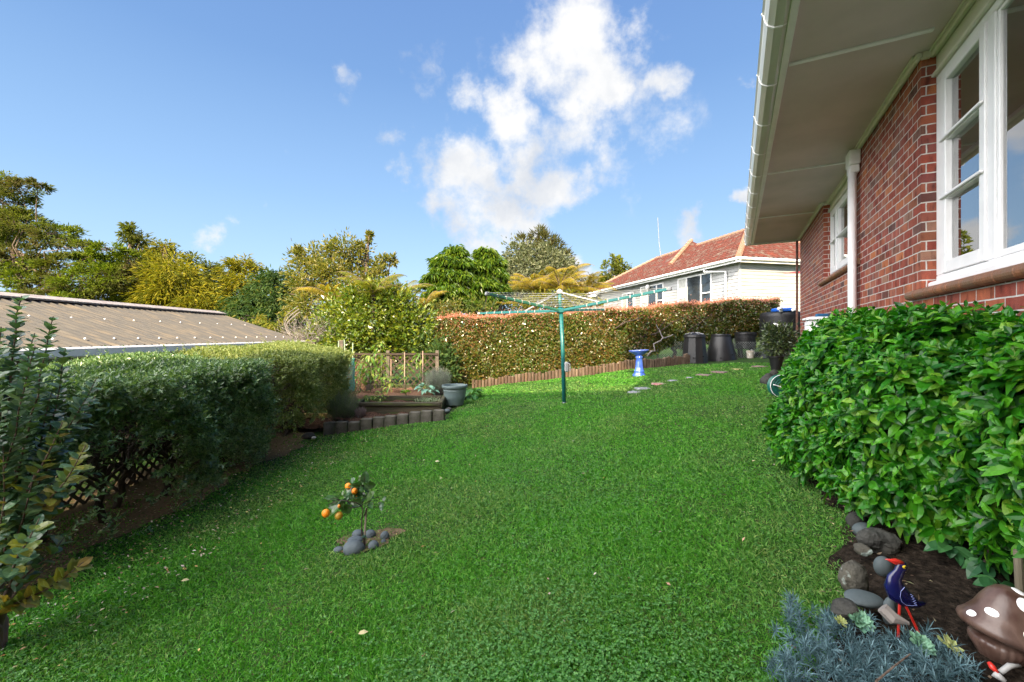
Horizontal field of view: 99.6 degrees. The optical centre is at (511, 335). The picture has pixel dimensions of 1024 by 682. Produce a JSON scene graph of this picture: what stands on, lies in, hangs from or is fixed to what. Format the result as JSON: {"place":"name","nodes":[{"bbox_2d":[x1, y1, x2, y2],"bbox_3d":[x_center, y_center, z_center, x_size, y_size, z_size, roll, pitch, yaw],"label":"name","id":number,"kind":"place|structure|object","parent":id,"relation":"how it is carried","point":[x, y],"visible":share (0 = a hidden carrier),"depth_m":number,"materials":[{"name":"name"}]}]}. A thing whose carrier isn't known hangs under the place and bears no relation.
{"place":"outdoors","nodes":[
{"label":"outdoors","id":0,"kind":"place"},
{"bbox_2d":[370,342,390,389],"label":"pepper plant","id":1,"kind":"object","parent":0,"point":[379,370],"visible":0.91,"depth_m":9.69,"materials":[{"name":"green plant"}]},
{"bbox_2d":[0,0,762,334],"label":"sky","id":2,"kind":"structure","parent":0,"point":[220,129],"materials":[{"name":"blue"}]},
{"bbox_2d":[0,338,865,681],"bbox_3d":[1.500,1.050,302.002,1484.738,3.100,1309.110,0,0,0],"label":"ground","id":3,"kind":"structure","parent":0,"point":[436,540],"depth_m":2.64,"materials":[{"name":"green plant"}]},
{"bbox_2d":[0,295,101,649],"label":"leafy shrub","id":4,"kind":"object","parent":3,"relation":"on","point":[30,503],"visible":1,"depth_m":2.04,"materials":[{"name":"green plant"}]},
{"bbox_2d":[0,169,148,301],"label":"spreading conifer","id":5,"kind":"object","parent":3,"relation":"on","point":[18,226],"visible":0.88,"depth_m":16.91,"materials":[{"name":"green plant"}]},
{"bbox_2d":[67,221,189,305],"bbox_3d":[-15.914,-1.221,18.439,5.349,7.768,3.502,0,0,0],"label":"golden conifer","id":6,"kind":"object","parent":3,"relation":"on","point":[131,236],"visible":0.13,"depth_m":18.74,"materials":[{"name":"green plant"}]},
{"bbox_2d":[0,292,315,469],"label":"shed","id":7,"kind":"structure","parent":3,"relation":"on","point":[89,326],"depth_m":7.32,"materials":[{"name":"grey paint"}]},
{"bbox_2d":[0,426,322,598],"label":"hedge soil","id":8,"kind":"structure","parent":3,"relation":"on","point":[279,449],"depth_m":4.13,"materials":[{"name":"brown soil"}]},
{"bbox_2d":[1,345,286,583],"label":"clipped shrub","id":9,"kind":"object","parent":8,"relation":"on","point":[200,405],"visible":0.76,"depth_m":3.89,"materials":[{"name":"green plant"}]},
{"bbox_2d":[175,333,353,453],"bbox_3d":[-3.851,0.850,6.807,2.246,1.760,4.542,0,0,0],"label":"clipped shrub","id":10,"kind":"object","parent":8,"relation":"on","point":[303,373],"visible":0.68,"depth_m":6.31,"materials":[{"name":"green plant"}]},
{"bbox_2d":[1,377,833,667],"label":"leaf litter","id":11,"kind":"object","parent":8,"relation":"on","point":[212,533],"visible":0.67,"depth_m":3.34,"materials":[{"name":"plant"}]},
{"bbox_2d":[116,239,233,311],"bbox_3d":[-13.639,-0.823,17.530,5.743,6.943,3.442,0,0,19],"label":"golden conifer","id":12,"kind":"object","parent":3,"relation":"on","point":[159,282],"visible":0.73,"depth_m":17.06,"materials":[{"name":"yellow plant"}]},
{"bbox_2d":[49,355,305,509],"bbox_3d":[-4.245,1.090,5.182,0.142,1.440,8.061,0,0,-2],"label":"lattice fence","id":13,"kind":"object","parent":3,"relation":"on","point":[131,479],"visible":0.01,"depth_m":4.73,"materials":[{"name":"brown wood"}]},
{"bbox_2d":[178,251,237,307],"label":"golden conifer","id":14,"kind":"object","parent":3,"relation":"on","point":[203,263],"visible":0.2,"depth_m":19.75,"materials":[{"name":"yellow plant"}]},
{"bbox_2d":[209,253,274,316],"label":"golden conifer","id":15,"kind":"object","parent":3,"relation":"on","point":[240,267],"visible":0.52,"depth_m":18.78,"materials":[{"name":"plant"}]},
{"bbox_2d":[229,311,301,337],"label":"cypress tree","id":16,"kind":"object","parent":3,"relation":"on","point":[261,318],"visible":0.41,"depth_m":14.23,"materials":[{"name":"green plant"}]},
{"bbox_2d":[213,264,324,335],"bbox_3d":[-9.199,-0.219,16.325,4.180,5.242,3.748,0,0,0],"label":"cypress tree","id":17,"kind":"object","parent":3,"relation":"on","point":[254,304],"visible":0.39,"depth_m":16.06,"materials":[{"name":"green plant"}]},
{"bbox_2d":[264,306,340,344],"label":"bare shrub","id":18,"kind":"object","parent":3,"relation":"on","point":[289,332],"visible":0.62,"depth_m":12.09,"materials":[{"name":"grey plant"}]},
{"bbox_2d":[268,416,356,428],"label":"garden soil","id":19,"kind":"structure","parent":3,"relation":"on","point":[316,423],"depth_m":7.66,"materials":[{"name":"soil"}]},
{"bbox_2d":[292,282,358,335],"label":"tree fern","id":20,"kind":"object","parent":3,"relation":"on","point":[314,289],"visible":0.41,"depth_m":13.11,"materials":[{"name":"yellow plant"}]},
{"bbox_2d":[323,421,334,434],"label":"edging block","id":21,"kind":"structure","parent":3,"relation":"on","point":[328,428],"depth_m":7.11,"materials":[{"name":"concrete"}]},
{"bbox_2d":[335,421,348,433],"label":"edging block","id":22,"kind":"structure","parent":3,"relation":"on","point":[341,426],"depth_m":7.13,"materials":[{"name":"concrete"}]},
{"bbox_2d":[275,226,415,382],"bbox_3d":[-5.773,-0.929,15.059,5.310,5.904,3.144,0,0,0],"label":"laurel tree","id":23,"kind":"object","parent":3,"relation":"on","point":[319,264],"visible":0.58,"depth_m":14.95,"materials":[{"name":"green plant"}]},
{"bbox_2d":[337,356,366,398],"bbox_3d":[-3.700,1.008,9.850,0.040,1.006,1.192,0,0,20],"label":"lattice screen","id":24,"kind":"object","parent":3,"relation":"on","point":[358,388],"visible":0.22,"depth_m":10.13,"materials":[{"name":"brown wood"}]},
{"bbox_2d":[348,421,360,431],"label":"edging block","id":25,"kind":"structure","parent":3,"relation":"on","point":[354,425],"depth_m":7.15,"materials":[{"name":"concrete"}]},
{"bbox_2d":[361,418,372,430],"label":"edging block","id":26,"kind":"structure","parent":3,"relation":"on","point":[367,423],"depth_m":7.17,"materials":[{"name":"concrete"}]},
{"bbox_2d":[331,271,405,366],"bbox_3d":[-4.023,-0.393,12.355,1.825,2.878,2.239,0,0,32],"label":"tree fern","id":27,"kind":"object","parent":3,"relation":"on","point":[386,281],"visible":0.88,"depth_m":12.28,"materials":[{"name":"yellow plant"}]},
{"bbox_2d":[293,267,445,384],"bbox_3d":[-4.178,-0.082,12.574,4.820,3.633,2.981,0,0,0],"label":"camellia tree","id":28,"kind":"object","parent":3,"relation":"on","point":[398,322],"visible":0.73,"depth_m":12.23,"materials":[{"name":"green plant"}]},
{"bbox_2d":[336,528,405,551],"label":"soil","id":29,"kind":"structure","parent":3,"relation":"on","point":[379,532],"depth_m":2.89,"materials":[{"name":"soil"}]},
{"bbox_2d":[343,539,364,555],"bbox_3d":[-0.986,1.332,2.700,0.131,0.101,0.110,0,0,0],"label":"pebble","id":30,"kind":"object","parent":29,"relation":"on","point":[355,546],"visible":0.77,"depth_m":2.67,"materials":[{"name":"stone"}]},
{"bbox_2d":[322,470,385,544],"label":"citrus tree","id":31,"kind":"object","parent":29,"relation":"on","point":[352,492],"visible":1,"depth_m":2.71,"materials":[{"name":"green plant"}]},
{"bbox_2d":[373,416,383,428],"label":"edging block","id":32,"kind":"structure","parent":3,"relation":"on","point":[378,421],"depth_m":7.19,"materials":[{"name":"concrete"}]},
{"bbox_2d":[334,412,445,420],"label":"garden soil","id":33,"kind":"structure","parent":3,"relation":"on","point":[369,415],"depth_m":7.56,"materials":[{"name":"soil"}]},
{"bbox_2d":[324,389,358,421],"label":"rosemary bush","id":34,"kind":"object","parent":33,"relation":"on","point":[343,408],"visible":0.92,"depth_m":7.45,"materials":[{"name":"green plant"}]},
{"bbox_2d":[384,415,396,427],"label":"edging block","id":35,"kind":"structure","parent":3,"relation":"on","point":[389,420],"depth_m":7.15,"materials":[{"name":"concrete"}]},
{"bbox_2d":[353,350,438,389],"bbox_3d":[-2.918,0.980,10.797,2.180,1.200,0.125,0,0,0],"label":"trellis fence","id":36,"kind":"object","parent":3,"relation":"on","point":[435,354],"visible":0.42,"depth_m":10.79,"materials":[{"name":"brown wood"}]},
{"bbox_2d":[356,384,445,413],"bbox_3d":[-2.283,1.325,9.128,2.034,0.310,2.547,0,0,0],"label":"raised bed","id":37,"kind":"object","parent":3,"relation":"on","point":[389,407],"visible":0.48,"depth_m":7.89,"materials":[{"name":"wood"}]},
{"bbox_2d":[349,387,443,398],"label":"garden soil","id":38,"kind":"structure","parent":37,"relation":"in","point":[395,391],"depth_m":9.50,"materials":[{"name":"soil"}]},
{"bbox_2d":[346,358,354,391],"bbox_3d":[-3.359,0.804,8.800,0.321,0.678,0.246,0,0,0],"label":"garden netting","id":39,"kind":"object","parent":38,"relation":"on","point":[351,371],"visible":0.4,"depth_m":8.80,"materials":[{"name":"teal plastic"}]},
{"bbox_2d":[353,358,373,387],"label":"pepper plant","id":40,"kind":"object","parent":38,"relation":"on","point":[360,374],"visible":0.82,"depth_m":9.49,"materials":[{"name":"green plant"}]},
{"bbox_2d":[358,354,380,391],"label":"pepper plant","id":41,"kind":"object","parent":38,"relation":"on","point":[368,368],"visible":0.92,"depth_m":9.54,"materials":[{"name":"green plant"}]},
{"bbox_2d":[382,376,400,394],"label":"pepper plant","id":42,"kind":"object","parent":38,"relation":"on","point":[390,384],"visible":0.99,"depth_m":9.46,"materials":[{"name":"green plant"}]},
{"bbox_2d":[412,353,429,387],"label":"pepper plant","id":43,"kind":"object","parent":38,"relation":"on","point":[420,362],"visible":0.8,"depth_m":9.59,"materials":[{"name":"green plant"}]},
{"bbox_2d":[414,383,439,394],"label":"cabbage plant","id":44,"kind":"object","parent":38,"relation":"on","point":[419,387],"visible":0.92,"depth_m":8.98,"materials":[{"name":"green plant"}]},
{"bbox_2d":[424,366,451,394],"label":"lavender bush","id":45,"kind":"object","parent":38,"relation":"on","point":[437,380],"visible":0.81,"depth_m":9.16,"materials":[{"name":"grey plant"}]},
{"bbox_2d":[397,414,408,424],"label":"edging block","id":46,"kind":"structure","parent":3,"relation":"on","point":[402,418],"depth_m":7.17,"materials":[{"name":"concrete"}]},
{"bbox_2d":[378,274,435,352],"bbox_3d":[-3.555,-0.629,14.602,2.152,2.626,2.098,0,0,30],"label":"tree fern","id":47,"kind":"object","parent":3,"relation":"on","point":[417,285],"visible":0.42,"depth_m":14.51,"materials":[{"name":"yellow plant"}]},
{"bbox_2d":[409,411,420,423],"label":"edging block","id":48,"kind":"structure","parent":3,"relation":"on","point":[414,416],"depth_m":7.19,"materials":[{"name":"concrete"}]},
{"bbox_2d":[421,410,432,422],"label":"edging block","id":49,"kind":"structure","parent":3,"relation":"on","point":[426,415],"depth_m":7.15,"materials":[{"name":"concrete"}]},
{"bbox_2d":[416,290,447,309],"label":"tree fern","id":50,"kind":"object","parent":3,"relation":"on","point":[431,297],"visible":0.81,"depth_m":13.97,"materials":[{"name":"yellow plant"}]},
{"bbox_2d":[403,327,462,382],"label":"dark ivy bush","id":51,"kind":"object","parent":3,"relation":"on","point":[446,352],"visible":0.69,"depth_m":11.61,"materials":[{"name":"green plant"}]},
{"bbox_2d":[407,297,467,382],"bbox_3d":[-2.525,0.145,14.452,2.018,2.951,2.434,0,0,0],"label":"leaved shrub","id":52,"kind":"object","parent":3,"relation":"on","point":[435,307],"visible":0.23,"depth_m":14.53,"materials":[{"name":"green plant"}]},
{"bbox_2d":[433,409,444,420],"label":"edging block","id":53,"kind":"structure","parent":3,"relation":"on","point":[438,414],"depth_m":7.17,"materials":[{"name":"concrete"}]},
{"bbox_2d":[417,244,479,314],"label":"drooping leaf tree","id":54,"kind":"object","parent":3,"relation":"on","point":[446,266],"visible":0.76,"depth_m":16.40,"materials":[{"name":"green plant"}]},
{"bbox_2d":[442,383,467,405],"bbox_3d":[-1.145,1.193,8.660,0.520,0.400,0.520,0,0,0],"label":"planter pot","id":55,"kind":"object","parent":3,"relation":"on","point":[454,394],"visible":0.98,"depth_m":8.49,"materials":[{"name":"ceramic"}]},
{"bbox_2d":[430,293,498,315],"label":"background shrub","id":56,"kind":"object","parent":3,"relation":"on","point":[469,307],"visible":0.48,"depth_m":15.49,"materials":[{"name":"green plant"}]},
{"bbox_2d":[465,388,482,399],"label":"broadleaf plant","id":57,"kind":"object","parent":3,"relation":"on","point":[473,391],"visible":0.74,"depth_m":9.43,"materials":[{"name":"green plant"}]},
{"bbox_2d":[460,246,514,346],"bbox_3d":[-1.113,-1.089,17.254,2.504,5.012,2.082,0,0,0],"label":"drooping leaf tree","id":58,"kind":"object","parent":3,"relation":"on","point":[492,265],"visible":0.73,"depth_m":16.92,"materials":[{"name":"green plant"}]},
{"bbox_2d":[508,268,565,309],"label":"tree fern","id":59,"kind":"object","parent":3,"relation":"on","point":[521,284],"visible":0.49,"depth_m":19.72,"materials":[{"name":"yellow plant"}]},
{"bbox_2d":[498,232,579,309],"bbox_3d":[1.408,-2.388,25.454,5.298,7.663,4.542,0,0,0],"label":"round tree","id":60,"kind":"object","parent":3,"relation":"on","point":[523,261],"visible":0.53,"depth_m":24.88,"materials":[{"name":"green plant"}]},
{"bbox_2d":[513,223,579,331],"bbox_3d":[2.467,-3.490,31.657,5.149,9.916,3.789,0,0,0],"label":"pine tree","id":61,"kind":"object","parent":3,"relation":"on","point":[542,231],"visible":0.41,"depth_m":31.66,"materials":[{"name":"green plant"}]},
{"bbox_2d":[502,286,606,337],"bbox_3d":[1.279,-0.290,17.637,5.280,3.405,2.238,0,0,0],"label":"background shrub","id":62,"kind":"object","parent":3,"relation":"on","point":[548,302],"visible":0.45,"depth_m":17.42,"materials":[{"name":"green plant"}]},
{"bbox_2d":[518,263,607,351],"bbox_3d":[2.099,-1.043,18.948,4.065,4.022,3.431,0,0,44],"label":"tree fern","id":63,"kind":"object","parent":3,"relation":"on","point":[558,281],"visible":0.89,"depth_m":18.61,"materials":[{"name":"yellow fern leaf"},{"name":"dark bark"}]},
{"bbox_2d":[477,287,671,403],"bbox_3d":[0.783,0.239,7.401,2.774,2.068,2.782,0,0,-4],"label":"rotary clothesline","id":64,"kind":"object","parent":3,"relation":"on","point":[560,310],"visible":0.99,"depth_m":7.25,"materials":[{"name":"green metal"}]},
{"bbox_2d":[472,353,689,387],"bbox_3d":[2.513,1.013,12.009,7.153,1.047,1.070,0,0,-12],"label":"log edging","id":65,"kind":"object","parent":3,"relation":"on","point":[647,363],"visible":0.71,"depth_m":11.61,"materials":[{"name":"brown wood"}]},
{"bbox_2d":[570,271,617,307],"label":"tree fern","id":66,"kind":"object","parent":3,"relation":"on","point":[594,279],"visible":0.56,"depth_m":19.02,"materials":[{"name":"yellow plant"}]},
{"bbox_2d":[421,295,782,385],"bbox_3d":[3.148,0.032,14.285,12.482,3.093,4.227,0,0,0],"label":"clipped hedge","id":67,"kind":"object","parent":3,"relation":"on","point":[529,341],"visible":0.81,"depth_m":12.83,"materials":[{"name":"green plant"}]},
{"bbox_2d":[597,253,632,281],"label":"distant conifer","id":68,"kind":"object","parent":3,"relation":"on","point":[616,268],"visible":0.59,"depth_m":47.69,"materials":[{"name":"green plant"}]},
{"bbox_2d":[629,349,648,375],"bbox_3d":[2.963,0.645,10.102,0.471,0.628,0.470,0,0,0],"label":"birdbath","id":69,"kind":"object","parent":3,"relation":"on","point":[639,371],"visible":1,"depth_m":10.02,"materials":[{"name":"blue ceramic"}]},
{"bbox_2d":[583,338,771,361],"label":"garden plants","id":70,"kind":"object","parent":3,"relation":"on","point":[707,349],"visible":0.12,"depth_m":13.60,"materials":[{"name":"plant"}]},
{"bbox_2d":[588,218,799,331],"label":"weatherboard house","id":71,"kind":"structure","parent":3,"relation":"on","point":[730,264],"depth_m":24.09,"materials":[{"name":"paint"}]},
{"bbox_2d":[622,292,633,307],"bbox_3d":[8.752,-2.300,32.684,0.082,1.800,1.789,0,0,-13],"label":"window","id":72,"kind":"structure","parent":71,"relation":"in","point":[630,300],"depth_m":32.58,"materials":[{"name":"white paint"}]},
{"bbox_2d":[640,282,663,306],"bbox_3d":[9.498,-2.410,29.438,0.083,2.020,2.872,0,0,-13],"label":"window","id":73,"kind":"structure","parent":71,"relation":"in","point":[656,297],"depth_m":29.32,"materials":[{"name":"white paint"}]},
{"bbox_2d":[678,273,711,302],"bbox_3d":[10.517,-2.530,25.006,0.083,1.860,3.042,0,0,-13],"label":"window","id":74,"kind":"structure","parent":71,"relation":"in","point":[698,287],"depth_m":24.86,"materials":[{"name":"white paint"}]},
{"bbox_2d":[682,332,707,363],"bbox_3d":[5.486,0.375,12.997,0.760,0.944,0.728,0,0,0],"label":"compost bin","id":75,"kind":"object","parent":3,"relation":"on","point":[694,346],"visible":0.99,"depth_m":12.73,"materials":[{"name":"black plastic"}]},
{"bbox_2d":[707,334,737,361],"bbox_3d":[6.524,0.392,13.500,0.940,0.860,0.940,0,0,0],"label":"compost bin","id":76,"kind":"object","parent":3,"relation":"on","point":[720,347],"visible":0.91,"depth_m":13.21,"materials":[{"name":"black plastic"}]},
{"bbox_2d":[734,332,756,357],"bbox_3d":[7.558,0.311,13.990,0.650,0.843,0.670,0,0,0],"label":"worm farm","id":77,"kind":"object","parent":3,"relation":"on","point":[746,338],"visible":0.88,"depth_m":13.76,"materials":[{"name":"black plastic"}]},
{"bbox_2d":[767,375,783,396],"bbox_3d":[3.670,0.692,5.923,0.306,0.307,0.116,0,0,0],"label":"garden hose","id":78,"kind":"object","parent":3,"relation":"on","point":[773,382],"visible":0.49,"depth_m":5.89,"materials":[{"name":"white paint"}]},
{"bbox_2d":[755,320,800,370],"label":"potted shrub","id":79,"kind":"object","parent":3,"relation":"on","point":[775,333],"visible":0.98,"depth_m":9.50,"materials":[{"name":"green plant"}]},
{"bbox_2d":[760,307,799,356],"bbox_3d":[8.780,-0.059,13.972,1.332,1.645,1.389,0,0,0],"label":"water tank","id":80,"kind":"object","parent":3,"relation":"on","point":[784,314],"visible":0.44,"depth_m":13.46,"materials":[{"name":"black plastic"}]},
{"bbox_2d":[744,0,1023,341],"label":"brick house","id":81,"kind":"structure","parent":3,"relation":"on","point":[886,170],"depth_m":3.85,"materials":[{"name":"brick"}]},
{"bbox_2d":[829,190,847,273],"bbox_3d":[5.411,-1.657,7.011,0.145,1.285,2.430,0,0,27],"label":"window","id":82,"kind":"structure","parent":81,"relation":"in","point":[838,243],"depth_m":7.39,"materials":[{"name":"white paint"}]},
{"bbox_2d":[928,0,1023,286],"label":"window","id":83,"kind":"structure","parent":81,"relation":"in","point":[980,90],"depth_m":3.05,"materials":[{"name":"white paint"}]},
{"bbox_2d":[791,477,1023,681],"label":"garden bed soil","id":84,"kind":"structure","parent":3,"relation":"on","point":[947,591],"depth_m":1.69,"materials":[{"name":"brown soil"}]},
{"bbox_2d":[838,560,868,591],"bbox_3d":[1.375,0.982,1.738,0.112,0.151,0.089,0,0,0],"label":"rock","id":85,"kind":"object","parent":84,"relation":"on","point":[852,574],"visible":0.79,"depth_m":1.71,"materials":[{"name":"stone"}]},
{"bbox_2d":[845,511,867,526],"bbox_3d":[1.835,0.990,2.299,0.113,0.106,0.087,0,0,0],"label":"rock","id":86,"kind":"object","parent":84,"relation":"on","point":[852,518],"visible":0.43,"depth_m":2.27,"materials":[{"name":"stone"}]},
{"bbox_2d":[852,522,871,533],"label":"rock","id":87,"kind":"object","parent":84,"relation":"on","point":[857,527],"visible":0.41,"depth_m":2.19,"materials":[{"name":"stone"}]},
{"bbox_2d":[853,543,872,555],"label":"rock","id":88,"kind":"object","parent":84,"relation":"on","point":[861,549],"visible":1,"depth_m":1.93,"materials":[{"name":"stone"}]},
{"bbox_2d":[844,589,883,608],"bbox_3d":[1.318,0.988,1.621,0.129,0.042,0.101,0,0,0],"label":"rock","id":89,"kind":"object","parent":84,"relation":"on","point":[862,598],"visible":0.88,"depth_m":1.60,"materials":[{"name":"stone"}]},
{"bbox_2d":[758,588,987,681],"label":"ground cover","id":90,"kind":"object","parent":84,"relation":"on","point":[936,669],"visible":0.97,"depth_m":1.39,"materials":[{"name":"teal plant"}]},
{"bbox_2d":[830,597,858,617],"bbox_3d":[1.189,0.979,1.551,0.100,0.053,0.072,0,0,0],"label":"rock","id":91,"kind":"object","parent":90,"relation":"on","point":[843,607],"visible":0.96,"depth_m":1.53,"materials":[{"name":"stone"}]},
{"bbox_2d":[848,610,875,632],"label":"succulent","id":92,"kind":"object","parent":90,"relation":"on","point":[862,619],"visible":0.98,"depth_m":1.50,"materials":[{"name":"green plant"}]},
{"bbox_2d":[875,653,910,681],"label":"fallen twig","id":93,"kind":"object","parent":90,"relation":"on","point":[889,670],"visible":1,"depth_m":1.24,"materials":[{"name":"wood"}]},
{"bbox_2d":[878,604,909,624],"bbox_3d":[1.305,0.958,1.480,0.042,0.058,0.081,0,0,-41],"label":"driftwood","id":94,"kind":"object","parent":90,"relation":"on","point":[888,613],"visible":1,"depth_m":1.47,"materials":[{"name":"wood"}]},
{"bbox_2d":[909,630,937,656],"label":"succulent","id":95,"kind":"object","parent":90,"relation":"on","point":[925,642],"visible":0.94,"depth_m":1.38,"materials":[{"name":"green plant"}]},
{"bbox_2d":[937,634,964,657],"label":"succulent","id":96,"kind":"object","parent":90,"relation":"on","point":[948,641],"visible":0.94,"depth_m":1.37,"materials":[{"name":"yellow plant"}]},
{"bbox_2d":[855,527,901,554],"bbox_3d":[1.702,0.959,2.021,0.201,0.112,0.123,0,0,0],"label":"rock","id":97,"kind":"object","parent":84,"relation":"on","point":[877,540],"visible":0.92,"depth_m":1.98,"materials":[{"name":"stone"}]},
{"bbox_2d":[873,556,892,576],"bbox_3d":[1.577,0.984,1.839,0.069,0.086,0.056,0,0,0],"label":"rock","id":98,"kind":"object","parent":84,"relation":"on","point":[882,566],"visible":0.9,"depth_m":1.82,"materials":[{"name":"stone"}]},
{"bbox_2d":[882,597,896,624],"bbox_3d":[1.379,1.008,1.579,0.047,0.102,0.040,0,0,0],"label":"rock","id":99,"kind":"object","parent":84,"relation":"on","point":[889,602],"visible":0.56,"depth_m":1.57,"materials":[{"name":"stone"}]},
{"bbox_2d":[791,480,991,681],"bbox_3d":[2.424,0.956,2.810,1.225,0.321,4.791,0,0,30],"label":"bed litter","id":100,"kind":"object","parent":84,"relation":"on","point":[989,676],"visible":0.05,"depth_m":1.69,"materials":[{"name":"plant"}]},
{"bbox_2d":[760,300,1023,574],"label":"leafy bush","id":101,"kind":"object","parent":84,"relation":"on","point":[908,421],"visible":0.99,"depth_m":1.98,"materials":[{"name":"green plant"}]},
{"bbox_2d":[884,558,925,637],"bbox_3d":[1.382,0.919,1.518,0.144,0.268,0.046,0,0,0],"label":"bird ornament","id":102,"kind":"object","parent":84,"relation":"on","point":[898,592],"visible":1,"depth_m":1.51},
{"bbox_2d":[924,527,1014,587],"bbox_3d":[2.012,0.886,1.832,0.440,0.516,0.644,0,0,33],"label":"rough leaved plant","id":103,"kind":"object","parent":84,"relation":"on","point":[959,553],"visible":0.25,"depth_m":1.76,"materials":[{"name":"green plant"}]},
{"bbox_2d":[955,584,1023,667],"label":"toadstool ornament","id":104,"kind":"object","parent":84,"relation":"on","point":[992,616],"visible":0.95,"depth_m":1.35,"materials":[{"name":"brown ceramic"}]},
{"bbox_2d":[987,662,1021,681],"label":"broken ornament","id":105,"kind":"object","parent":84,"relation":"on","point":[1004,669],"visible":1,"depth_m":1.29,"materials":[{"name":"ceramic"}]},
{"bbox_2d":[1013,549,1023,592],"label":"garden stake","id":106,"kind":"object","parent":84,"relation":"on","point":[1018,563],"visible":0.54,"depth_m":1.49,"materials":[{"name":"wood"}]},
{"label":"wooden stand","id":107,"kind":"object","parent":84,"relation":"on","visible":0},
{"bbox_2d":[802,317,825,330],"bbox_3d":[4.653,-0.142,6.543,0.390,0.264,0.460,0,0,27],"label":"plastic tub","id":108,"kind":"object","parent":107,"relation":"on","point":[808,320],"visible":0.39,"depth_m":6.43,"materials":[{"name":"white paint"}]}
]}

